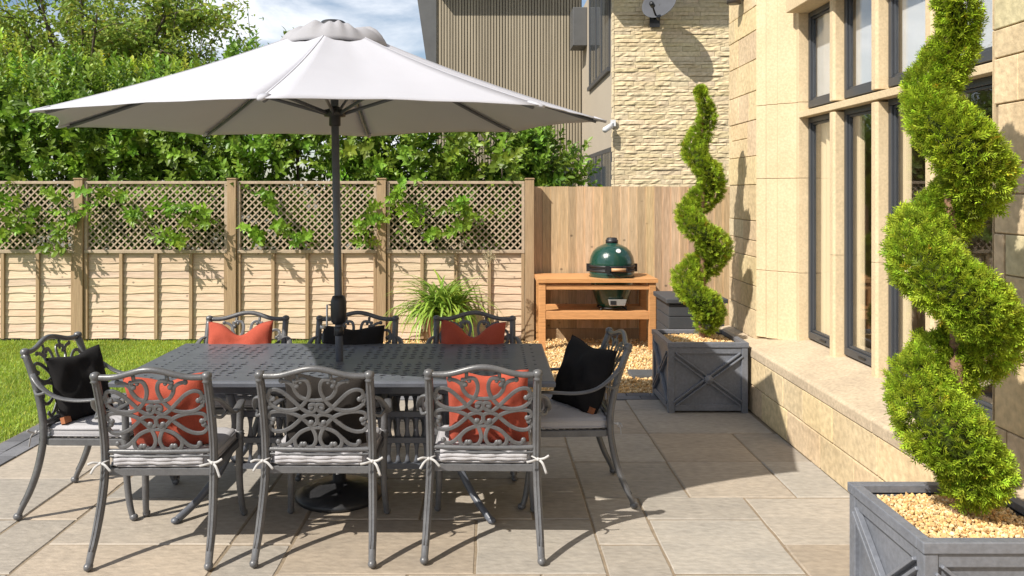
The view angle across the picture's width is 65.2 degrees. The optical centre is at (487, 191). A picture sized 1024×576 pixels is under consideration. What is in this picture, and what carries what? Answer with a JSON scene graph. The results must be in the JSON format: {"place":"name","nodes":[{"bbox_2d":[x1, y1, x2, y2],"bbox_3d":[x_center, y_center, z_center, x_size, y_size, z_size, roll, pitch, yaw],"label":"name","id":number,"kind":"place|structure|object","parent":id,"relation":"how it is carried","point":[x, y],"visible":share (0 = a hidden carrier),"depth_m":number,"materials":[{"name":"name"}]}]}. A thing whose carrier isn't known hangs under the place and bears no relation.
{"place":"outdoors","nodes":[
{"label":"outdoors","id":0,"kind":"place"},
{"bbox_2d":[0,339,321,442],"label":"lawn","id":1,"kind":"structure","parent":0,"point":[48,376],"depth_m":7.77,"materials":[{"name":"plant"}]},
{"bbox_2d":[0,181,73,338],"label":"trellis fence","id":2,"kind":"object","parent":1,"relation":"on","point":[37,296],"visible":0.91,"depth_m":9.44,"materials":[{"name":"brown wood"}]},
{"bbox_2d":[84,181,226,339],"bbox_3d":[-3.910,0.806,9.443,1.684,1.868,0.075,0,0,0],"label":"trellis fence","id":3,"kind":"object","parent":1,"relation":"on","point":[152,293],"visible":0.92,"depth_m":9.44,"materials":[{"name":"brown wood"}]},
{"bbox_2d":[237,181,376,338],"bbox_3d":[-2.130,0.807,9.443,1.644,1.870,0.075,0,0,0],"label":"trellis fence","id":4,"kind":"object","parent":1,"relation":"on","point":[296,286],"visible":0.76,"depth_m":9.44,"materials":[{"name":"brown wood"}]},
{"bbox_2d":[0,196,427,339],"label":"ground","id":5,"kind":"structure","parent":0,"point":[248,217],"depth_m":25.63,"materials":[{"name":"green plant"}]},
{"bbox_2d":[0,27,45,130],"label":"laurel bush","id":6,"kind":"object","parent":5,"relation":"on","point":[14,52],"visible":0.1,"depth_m":11.67,"materials":[{"name":"green plant"}]},
{"bbox_2d":[0,66,48,249],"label":"laurel bush","id":7,"kind":"object","parent":5,"relation":"on","point":[18,229],"visible":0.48,"depth_m":9.30,"materials":[{"name":"green plant"}]},
{"bbox_2d":[0,0,48,79],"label":"garden tree","id":8,"kind":"object","parent":5,"relation":"on","point":[24,40],"visible":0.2,"depth_m":13.19,"materials":[{"name":"green plant"}]},
{"bbox_2d":[1,47,112,245],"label":"laurel bush","id":9,"kind":"object","parent":5,"relation":"on","point":[84,57],"visible":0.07,"depth_m":11.44,"materials":[{"name":"green plant"}]},
{"bbox_2d":[0,42,119,257],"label":"laurel bush","id":10,"kind":"object","parent":5,"relation":"on","point":[37,158],"visible":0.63,"depth_m":9.86,"materials":[{"name":"green plant"}]},
{"bbox_2d":[73,178,86,341],"bbox_3d":[-4.810,0.843,9.438,0.120,2.015,0.121,0,0,0],"label":"fence post","id":11,"kind":"object","parent":5,"relation":"on","point":[79,277],"visible":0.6,"depth_m":9.38,"materials":[{"name":"brown wood"}]},
{"bbox_2d":[11,47,193,249],"bbox_3d":[-4.906,-0.012,10.063,2.453,3.632,2.148,0,0,0],"label":"laurel bush","id":12,"kind":"object","parent":5,"relation":"on","point":[126,147],"visible":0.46,"depth_m":9.86,"materials":[{"name":"green plant"}]},
{"bbox_2d":[0,0,250,242],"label":"garden tree","id":13,"kind":"object","parent":5,"relation":"on","point":[139,34],"visible":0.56,"depth_m":13.44,"materials":[{"name":"green plant"}]},
{"bbox_2d":[101,49,244,249],"bbox_3d":[-4.625,-0.134,11.766,2.624,3.875,1.694,0,0,0],"label":"laurel bush","id":14,"kind":"object","parent":5,"relation":"on","point":[132,62],"visible":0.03,"depth_m":11.73,"materials":[{"name":"green plant"}]},
{"bbox_2d":[92,52,291,250],"bbox_3d":[-3.723,0.016,10.171,2.335,3.574,2.005,0,0,38],"label":"laurel bush","id":15,"kind":"object","parent":5,"relation":"on","point":[193,145],"visible":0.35,"depth_m":9.78,"materials":[{"name":"green plant"}]},
{"bbox_2d":[164,4,267,218],"bbox_3d":[-5.283,-0.860,14.991,2.907,5.445,2.792,0,0,-33],"label":"garden tree","id":16,"kind":"object","parent":5,"relation":"on","point":[214,49],"visible":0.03,"depth_m":14.74,"materials":[{"name":"green plant"}]},
{"bbox_2d":[227,178,238,333],"bbox_3d":[-3.010,0.843,9.438,0.120,2.015,0.121,0,0,0],"label":"fence post","id":17,"kind":"object","parent":5,"relation":"on","point":[231,249],"visible":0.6,"depth_m":9.38,"materials":[{"name":"brown wood"}]},
{"bbox_2d":[158,26,364,249],"bbox_3d":[-2.776,-0.149,10.092,2.670,3.903,2.114,0,0,0],"label":"laurel bush","id":18,"kind":"object","parent":5,"relation":"on","point":[279,152],"visible":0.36,"depth_m":9.76,"materials":[{"name":"green plant"}]},
{"bbox_2d":[268,134,447,249],"bbox_3d":[-1.574,0.132,10.171,2.067,3.341,1.954,0,0,38],"label":"laurel bush","id":19,"kind":"object","parent":5,"relation":"on","point":[352,149],"visible":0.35,"depth_m":9.75,"materials":[{"name":"green plant"}]},
{"bbox_2d":[377,178,386,342],"bbox_3d":[-1.250,0.843,9.438,0.120,2.015,0.121,0,0,0],"label":"fence post","id":20,"kind":"object","parent":5,"relation":"on","point":[381,261],"visible":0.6,"depth_m":9.38,"materials":[{"name":"brown wood"}]},
{"bbox_2d":[341,132,517,249],"bbox_3d":[-0.701,0.229,10.055,2.545,3.149,2.023,0,0,0],"label":"laurel bush","id":21,"kind":"object","parent":5,"relation":"on","point":[438,171],"visible":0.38,"depth_m":9.70,"materials":[{"name":"green plant"}]},
{"bbox_2d":[407,125,602,249],"bbox_3d":[0.198,0.267,9.995,2.620,3.074,1.905,0,0,0],"label":"laurel bush","id":22,"kind":"object","parent":5,"relation":"on","point":[505,158],"visible":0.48,"depth_m":9.84,"materials":[{"name":"green plant"}]},
{"bbox_2d":[525,178,533,342],"bbox_3d":[0.490,0.843,9.438,0.120,2.015,0.121,0,0,0],"label":"fence post","id":23,"kind":"object","parent":5,"relation":"on","point":[529,259],"visible":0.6,"depth_m":9.38,"materials":[{"name":"brown wood"}]},
{"bbox_2d":[496,124,574,249],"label":"laurel bush","id":24,"kind":"object","parent":5,"relation":"on","point":[530,147],"visible":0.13,"depth_m":10.00,"materials":[{"name":"green plant"}]},
{"bbox_2d":[0,0,586,195],"label":"sky","id":25,"kind":"structure","parent":0,"point":[398,22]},
{"bbox_2d":[0,393,659,465],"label":"paving border","id":26,"kind":"object","parent":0,"point":[14,447],"visible":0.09,"depth_m":5.65,"materials":[{"name":"grey stone"}]},
{"bbox_2d":[0,400,849,575],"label":"patio","id":27,"kind":"structure","parent":0,"point":[713,524],"depth_m":4.29,"materials":[{"name":"stone"}]},
{"bbox_2d":[13,331,179,520],"bbox_3d":[-2.188,1.280,4.532,0.668,0.941,0.667,0,0,2],"label":"dining chair","id":28,"kind":"object","parent":27,"relation":"on","point":[83,431],"visible":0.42,"depth_m":4.28,"materials":[{"name":"metal"}]},
{"bbox_2d":[46,344,112,424],"bbox_3d":[-2.286,1.080,4.504,0.164,0.385,0.385,-17,-4,17],"label":"cushion","id":29,"kind":"object","parent":28,"relation":"on","point":[69,376],"visible":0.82,"depth_m":4.41,"materials":[{"name":"black fabric"}]},
{"bbox_2d":[83,367,247,571],"bbox_3d":[-1.574,1.280,4.007,0.667,0.941,0.668,0,0,-1],"label":"dining chair","id":30,"kind":"object","parent":27,"relation":"on","point":[145,461],"visible":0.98,"depth_m":3.80,"materials":[{"name":"metal"}]},
{"bbox_2d":[123,372,208,446],"bbox_3d":[-1.563,1.077,3.935,0.400,0.400,0.152,-3,14,-1],"label":"cushion","id":31,"kind":"object","parent":30,"relation":"on","point":[191,422],"visible":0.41,"depth_m":3.88,"materials":[{"name":"red fabric"}]},
{"bbox_2d":[176,311,291,479],"bbox_3d":[-1.626,1.280,5.148,0.667,0.941,0.668,0,0,-1],"label":"dining chair","id":32,"kind":"object","parent":27,"relation":"on","point":[283,337],"visible":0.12,"depth_m":5.39,"materials":[{"name":"metal"}]},
{"bbox_2d":[208,320,273,343],"bbox_3d":[-1.627,1.060,5.234,0.430,0.430,0.155,-1,-14,-1],"label":"cushion","id":33,"kind":"object","parent":32,"relation":"on","point":[219,333],"visible":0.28,"depth_m":5.23,"materials":[{"name":"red fabric"}]},
{"bbox_2d":[29,19,606,512],"bbox_3d":[-0.909,0.373,4.700,2.983,2.753,2.983,0,0,21],"label":"parasol","id":34,"kind":"object","parent":27,"relation":"on","point":[333,77],"visible":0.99,"depth_m":4.47,"materials":[{"name":"fabric"}]},
{"bbox_2d":[249,365,391,567],"bbox_3d":[-0.812,1.280,4.037,0.667,0.941,0.668,0,0,0],"label":"dining chair","id":35,"kind":"object","parent":27,"relation":"on","point":[290,458],"visible":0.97,"depth_m":3.83,"materials":[{"name":"metal"}]},
{"bbox_2d":[284,373,366,444],"bbox_3d":[-0.803,1.082,3.962,0.410,0.410,0.147,2,14,1],"label":"cushion","id":36,"kind":"object","parent":35,"relation":"on","point":[352,421],"visible":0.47,"depth_m":3.91,"materials":[{"name":"black fabric"}]},
{"bbox_2d":[108,343,555,523],"bbox_3d":[-0.815,1.373,4.710,2.340,0.767,1.060,0,0,0],"label":"dining table","id":37,"kind":"object","parent":27,"relation":"on","point":[397,369],"visible":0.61,"depth_m":4.57,"materials":[{"name":"metal"}]},
{"bbox_2d":[295,311,402,481],"bbox_3d":[-0.885,1.280,5.148,0.667,0.941,0.668,0,0,0],"label":"dining chair","id":38,"kind":"object","parent":27,"relation":"on","point":[393,336],"visible":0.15,"depth_m":5.40,"materials":[{"name":"metal"}]},
{"bbox_2d":[323,325,384,344],"bbox_3d":[-0.885,1.079,5.237,0.410,0.410,0.156,0,-14,0],"label":"cushion","id":39,"kind":"object","parent":38,"relation":"on","point":[372,335],"visible":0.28,"depth_m":5.23,"materials":[{"name":"black fabric"}]},
{"bbox_2d":[425,311,521,481],"bbox_3d":[-0.096,1.280,5.148,0.667,0.941,0.668,0,0,1],"label":"dining chair","id":40,"kind":"object","parent":27,"relation":"on","point":[511,336],"visible":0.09,"depth_m":5.41,"materials":[{"name":"metal"}]},
{"bbox_2d":[441,319,505,343],"bbox_3d":[-0.105,1.057,5.232,0.430,0.430,0.145,2,-14,1],"label":"cushion","id":41,"kind":"object","parent":40,"relation":"on","point":[452,333],"visible":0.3,"depth_m":5.23,"materials":[{"name":"red fabric"}]},
{"bbox_2d":[416,364,551,565],"bbox_3d":[-0.019,1.280,4.067,0.667,0.941,0.668,0,0,1],"label":"dining chair","id":42,"kind":"object","parent":27,"relation":"on","point":[443,453],"visible":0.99,"depth_m":3.85,"materials":[{"name":"metal"}]},
{"bbox_2d":[446,370,528,442],"bbox_3d":[0.000,1.076,3.989,0.410,0.410,0.160,-1,14,1],"label":"cushion","id":43,"kind":"object","parent":42,"relation":"on","point":[517,419],"visible":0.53,"depth_m":3.94,"materials":[{"name":"red fabric"}]},
{"bbox_2d":[510,327,637,509],"bbox_3d":[0.483,1.280,4.683,0.668,0.941,0.667,0,0,-3],"label":"dining chair","id":44,"kind":"object","parent":27,"relation":"on","point":[564,420],"visible":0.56,"depth_m":4.43,"materials":[{"name":"metal"}]},
{"bbox_2d":[551,335,616,414],"bbox_3d":[0.559,1.082,4.707,0.162,0.410,0.410,24,-8,-32],"label":"cushion","id":45,"kind":"object","parent":44,"relation":"on","point":[584,366],"visible":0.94,"depth_m":4.62,"materials":[{"name":"black fabric"}]},
{"bbox_2d":[652,329,748,412],"bbox_3d":[1.728,1.470,6.619,0.665,0.560,0.655,0,0,0],"label":"planter","id":46,"kind":"object","parent":27,"relation":"on","point":[699,376],"visible":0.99,"depth_m":6.34,"materials":[{"name":"metal"}]},
{"bbox_2d":[664,333,733,341],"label":"gravel","id":47,"kind":"structure","parent":46,"relation":"in","point":[683,337],"depth_m":6.61,"materials":[{"name":"beige gravel"}]},
{"bbox_2d":[668,83,734,337],"bbox_3d":[1.774,0.179,6.643,0.535,2.171,0.533,0,0,0],"label":"spiral topiary","id":48,"kind":"object","parent":47,"relation":"on","point":[706,257],"visible":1,"depth_m":6.56,"materials":[{"name":"green plant"}]},
{"bbox_2d":[847,482,1023,575],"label":"planter","id":49,"kind":"object","parent":27,"relation":"on","point":[886,540],"visible":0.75,"depth_m":2.90,"materials":[{"name":"metal"}]},
{"bbox_2d":[877,492,1023,537],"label":"gravel","id":50,"kind":"object","parent":49,"relation":"in","point":[933,516],"visible":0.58,"depth_m":2.96,"materials":[{"name":"beige gravel"}]},
{"bbox_2d":[877,0,1023,520],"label":"spiral topiary","id":51,"kind":"object","parent":50,"relation":"on","point":[976,308],"visible":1,"depth_m":2.92,"materials":[{"name":"green plant"}]},
{"bbox_2d":[383,337,651,393],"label":"gravel","id":52,"kind":"structure","parent":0,"point":[628,387],"depth_m":8.45,"materials":[{"name":"beige gravel"}]},
{"bbox_2d":[424,316,459,342],"bbox_3d":[-0.500,1.558,8.950,0.430,0.385,0.430,0,0,0],"label":"plant pot","id":53,"kind":"object","parent":52,"relation":"on","point":[429,329],"visible":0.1,"depth_m":8.83,"materials":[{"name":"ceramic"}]},
{"bbox_2d":[379,250,503,342],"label":"strappy plant","id":54,"kind":"object","parent":53,"relation":"in","point":[445,301],"visible":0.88,"depth_m":8.78,"materials":[{"name":"green plant"}]},
{"bbox_2d":[387,181,524,338],"bbox_3d":[-0.380,0.805,9.443,1.624,1.866,0.075,0,0,0],"label":"trellis fence","id":55,"kind":"object","parent":52,"relation":"on","point":[504,273],"visible":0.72,"depth_m":9.44,"materials":[{"name":"brown wood"}]},
{"bbox_2d":[534,273,657,350],"bbox_3d":[1.215,1.367,9.180,1.340,0.805,0.640,0,0,0],"label":"barbecue table","id":56,"kind":"object","parent":52,"relation":"on","point":[639,311],"visible":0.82,"depth_m":8.89,"materials":[{"name":"orange wood"}]},
{"bbox_2d":[586,237,636,309],"bbox_3d":[1.410,0.933,9.163,0.531,0.821,0.570,0,0,30],"label":"kamado grill","id":57,"kind":"object","parent":56,"relation":"on","point":[611,258],"visible":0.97,"depth_m":8.99,"materials":[{"name":"green ceramic"}]},
{"bbox_2d":[608,299,626,305],"bbox_3d":[1.450,1.240,8.979,0.208,0.070,0.061,0,0,0],"label":"draft door","id":58,"kind":"structure","parent":57,"relation":"in","point":[612,302],"depth_m":8.95,"materials":[{"name":"metal"}]},
{"bbox_2d":[534,186,729,339],"bbox_3d":[1.950,0.866,9.598,2.801,1.869,0.085,0,0,0],"label":"board fence","id":59,"kind":"object","parent":52,"relation":"on","point":[574,227],"visible":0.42,"depth_m":9.57,"materials":[{"name":"brown wood"}]},
{"bbox_2d":[627,369,651,378],"bbox_3d":[1.491,1.744,7.670,0.270,0.032,0.270,0,0,0],"label":"drain cover","id":60,"kind":"object","parent":52,"relation":"on","point":[641,373],"visible":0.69,"depth_m":7.65,"materials":[{"name":"metal"}]},
{"bbox_2d":[653,291,727,328],"bbox_3d":[2.065,1.393,8.210,0.610,0.675,0.640,0,0,0],"label":"storage box","id":61,"kind":"object","parent":52,"relation":"on","point":[672,311],"visible":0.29,"depth_m":7.92,"materials":[{"name":"grey wood"}]},
{"bbox_2d":[417,0,729,249],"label":"neighbour house","id":62,"kind":"structure","parent":0,"point":[630,70],"depth_m":13.11,"materials":[{"name":"stone"}]},
{"bbox_2d":[587,0,610,90],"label":"window","id":63,"kind":"structure","parent":62,"relation":"in","point":[599,10],"depth_m":14.16,"materials":[{"name":"grey glass"}]},
{"bbox_2d":[587,147,611,186],"bbox_3d":[1.957,0.100,14.275,0.053,1.640,3.050,0,0,0],"label":"window","id":64,"kind":"structure","parent":62,"relation":"in","point":[604,177],"depth_m":13.73,"materials":[{"name":"grey glass"}]},
{"bbox_2d":[602,120,615,132],"bbox_3d":[1.896,-1.027,12.488,0.272,0.213,0.098,0,0,-42],"label":"security camera","id":65,"kind":"object","parent":62,"relation":"attached to","point":[607,128],"visible":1,"depth_m":12.44,"materials":[{"name":"white plastic"}]},
{"bbox_2d":[642,0,675,26],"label":"satellite dish","id":66,"kind":"object","parent":62,"relation":"attached to","point":[654,10],"visible":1,"depth_m":12.16,"materials":[{"name":"grey metal"}]},
{"bbox_2d":[720,0,1023,500],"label":"stone house","id":67,"kind":"structure","parent":0,"point":[815,396],"depth_m":5.68,"materials":[{"name":"beige stone"}]},
{"bbox_2d":[726,0,740,4],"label":"wall lamp","id":68,"kind":"object","parent":67,"relation":"attached to","point":[733,2],"visible":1,"depth_m":6.89,"materials":[{"name":"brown metal"}]},
{"bbox_2d":[808,2,834,107],"bbox_3d":[2.547,-1.035,6.030,0.045,0.746,0.556,0,0,0],"label":"window","id":69,"kind":"structure","parent":67,"relation":"in","point":[813,101],"depth_m":6.25,"materials":[{"name":"grey metal"}]},
{"bbox_2d":[816,12,829,96],"bbox_3d":[2.579,-1.030,6.043,0.005,0.680,0.485,0,0,0],"label":"roller blind","id":70,"kind":"object","parent":67,"relation":"attached to","point":[823,55],"visible":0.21,"depth_m":6.14,"materials":[{"name":"white fabric"}]},
{"bbox_2d":[808,111,843,346],"bbox_3d":[2.545,0.283,6.030,0.051,1.733,0.556,0,0,0],"label":"window","id":71,"kind":"structure","parent":67,"relation":"in","point":[813,334],"depth_m":6.26,"materials":[{"name":"grey metal"}]},
{"bbox_2d":[821,103,831,335],"bbox_3d":[2.625,-0.210,6.400,0.070,2.680,0.800,0,0,0],"label":"curtain","id":72,"kind":"object","parent":67,"relation":"hanging from","point":[825,228],"visible":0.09,"depth_m":6.22,"materials":[{"name":"beige fabric"}]},
{"bbox_2d":[853,0,864,349],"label":"curtain","id":73,"kind":"object","parent":67,"relation":"hanging from","point":[858,231],"visible":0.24,"depth_m":5.63,"materials":[{"name":"beige fabric"}]},
{"bbox_2d":[844,0,881,98],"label":"window","id":74,"kind":"structure","parent":67,"relation":"in","point":[850,91],"depth_m":5.62,"materials":[{"name":"grey metal"}]},
{"bbox_2d":[856,0,870,84],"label":"roller blind","id":75,"kind":"object","parent":67,"relation":"attached to","point":[863,41],"visible":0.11,"depth_m":5.49,"materials":[{"name":"white fabric"}]},
{"bbox_2d":[844,101,887,365],"bbox_3d":[2.545,0.283,5.400,0.051,1.733,0.546,0,0,0],"label":"window","id":76,"kind":"structure","parent":67,"relation":"in","point":[859,354],"depth_m":5.62,"materials":[{"name":"grey metal"}]},
{"bbox_2d":[888,98,910,377],"bbox_3d":[2.547,0.283,4.772,0.045,1.733,0.551,0,0,0],"label":"window","id":77,"kind":"structure","parent":67,"relation":"in","point":[893,112],"depth_m":5.01,"materials":[{"name":"grey metal"}]},
{"bbox_2d":[888,0,917,86],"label":"window","id":78,"kind":"structure","parent":67,"relation":"in","point":[893,5],"depth_m":5.01,"materials":[{"name":"grey metal"}]},
{"bbox_2d":[899,0,911,352],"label":"curtain","id":79,"kind":"object","parent":67,"relation":"hanging from","point":[905,193],"visible":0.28,"depth_m":5.02,"materials":[{"name":"beige fabric"}]},
{"bbox_2d":[902,0,924,71],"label":"roller blind","id":80,"kind":"object","parent":67,"relation":"attached to","point":[913,25],"visible":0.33,"depth_m":4.86,"materials":[{"name":"white fabric"}]},
{"bbox_2d":[960,0,992,54],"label":"roller blind","id":81,"kind":"object","parent":67,"relation":"attached to","point":[987,32],"depth_m":4.13,"materials":[{"name":"white fabric"}]},
{"bbox_2d":[962,76,991,420],"bbox_3d":[2.545,0.283,4.110,0.051,1.733,0.616,0,0,0],"label":"window","id":82,"kind":"structure","parent":67,"relation":"in","point":[985,83],"depth_m":4.10,"materials":[{"name":"metal"}]},
{"bbox_2d":[971,46,991,65],"bbox_3d":[2.547,-1.035,4.110,0.045,0.746,0.616,0,0,0],"label":"window","id":83,"kind":"structure","parent":67,"relation":"in","point":[986,54],"depth_m":4.07,"materials":[{"name":"grey metal"}]}
]}

